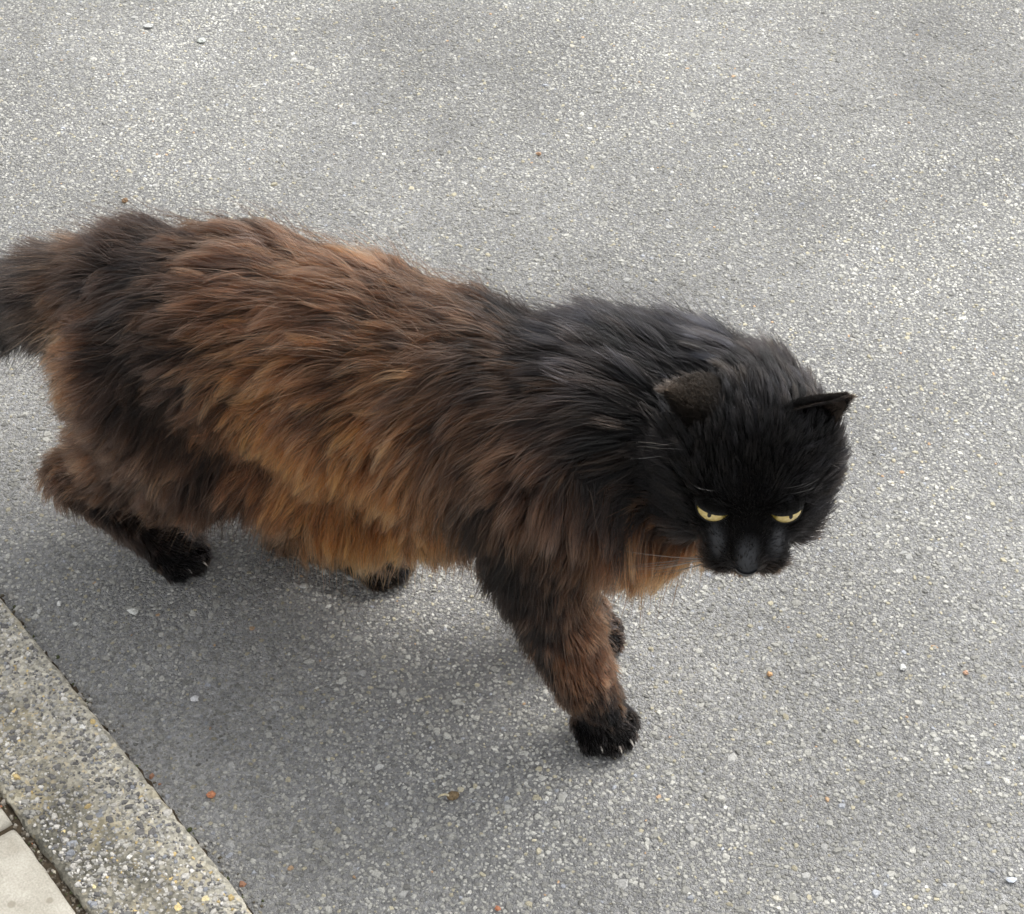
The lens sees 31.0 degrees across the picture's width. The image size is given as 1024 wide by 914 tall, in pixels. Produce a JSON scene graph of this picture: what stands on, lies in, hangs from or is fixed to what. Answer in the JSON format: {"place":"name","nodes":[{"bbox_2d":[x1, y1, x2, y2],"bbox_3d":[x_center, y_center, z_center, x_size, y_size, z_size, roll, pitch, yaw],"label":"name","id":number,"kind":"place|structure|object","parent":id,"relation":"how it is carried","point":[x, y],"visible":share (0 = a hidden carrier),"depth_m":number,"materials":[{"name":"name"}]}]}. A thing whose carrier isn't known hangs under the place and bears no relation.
{"place":"outdoors","nodes":[
{"label":"outdoors","id":0,"kind":"place"},
{"bbox_2d":[0,795,88,913],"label":"pavement","id":1,"kind":"structure","parent":0,"point":[31,882],"depth_m":1.18,"materials":[{"name":"concrete"}]},
{"bbox_2d":[0,0,1023,913],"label":"road","id":2,"kind":"structure","parent":0,"point":[880,754],"depth_m":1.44,"materials":[{"name":"grey asphalt"}]},
{"bbox_2d":[0,591,263,913],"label":"kerb","id":3,"kind":"structure","parent":2,"relation":"on","point":[106,829],"depth_m":1.23,"materials":[{"name":"concrete"}]},
{"bbox_2d":[127,608,137,614],"bbox_3d":[-0.281,0.114,1.365,0.009,0.004,0.007,0,42,0],"label":"stone chip","id":4,"kind":"object","parent":2,"relation":"on","point":[133,611],"visible":1,"depth_m":1.36,"materials":[{"name":"white stone"}]},
{"bbox_2d":[143,23,153,27],"bbox_3d":[-0.397,-0.470,2.013,0.013,0.005,0.010,0,42,0],"label":"stone chip","id":5,"kind":"object","parent":2,"relation":"on","point":[147,25],"visible":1,"depth_m":2.01,"materials":[{"name":"white stone"}]},
{"bbox_2d":[190,695,198,701],"bbox_3d":[-0.224,0.171,1.303,0.006,0.003,0.006,0,42,0],"label":"stone chip","id":6,"kind":"object","parent":2,"relation":"on","point":[194,698],"visible":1,"depth_m":1.30,"materials":[{"name":"white stone"}]},
{"bbox_2d":[196,38,205,42],"bbox_3d":[-0.335,-0.449,1.990,0.010,0.004,0.010,0,42,0],"label":"stone chip","id":7,"kind":"object","parent":2,"relation":"on","point":[201,40],"visible":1,"depth_m":1.99,"materials":[{"name":"white stone"}]},
{"bbox_2d":[206,790,215,797],"bbox_3d":[-0.202,0.227,1.240,0.006,0.004,0.006,0,42,0],"label":"brick crumb","id":8,"kind":"object","parent":2,"relation":"on","point":[211,794],"visible":1,"depth_m":1.24,"materials":[{"name":"brick"}]},
{"bbox_2d":[0,191,868,760],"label":"cat","id":9,"kind":"object","parent":2,"relation":"on","point":[376,421],"visible":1,"depth_m":1.16},
{"bbox_2d":[438,791,459,800],"bbox_3d":[-0.042,0.228,1.236,0.014,0.006,0.008,-16,44,-17],"label":"seed husk","id":10,"kind":"object","parent":2,"relation":"on","point":[452,795],"visible":1,"depth_m":1.24,"materials":[{"name":"brown plant"}]},
{"bbox_2d":[900,664,905,670],"bbox_3d":[0.280,0.151,1.325,0.005,0.003,0.006,0,42,0],"label":"pebble","id":11,"kind":"object","parent":2,"relation":"on","point":[903,667],"visible":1,"depth_m":1.32,"materials":[{"name":"stone"}]},
{"bbox_2d":[1006,877,1016,882],"bbox_3d":[0.322,0.272,1.190,0.008,0.003,0.005,0,42,0],"label":"stone chip","id":12,"kind":"object","parent":2,"relation":"on","point":[1011,879],"visible":1,"depth_m":1.19,"materials":[{"name":"white stone"}]}
]}

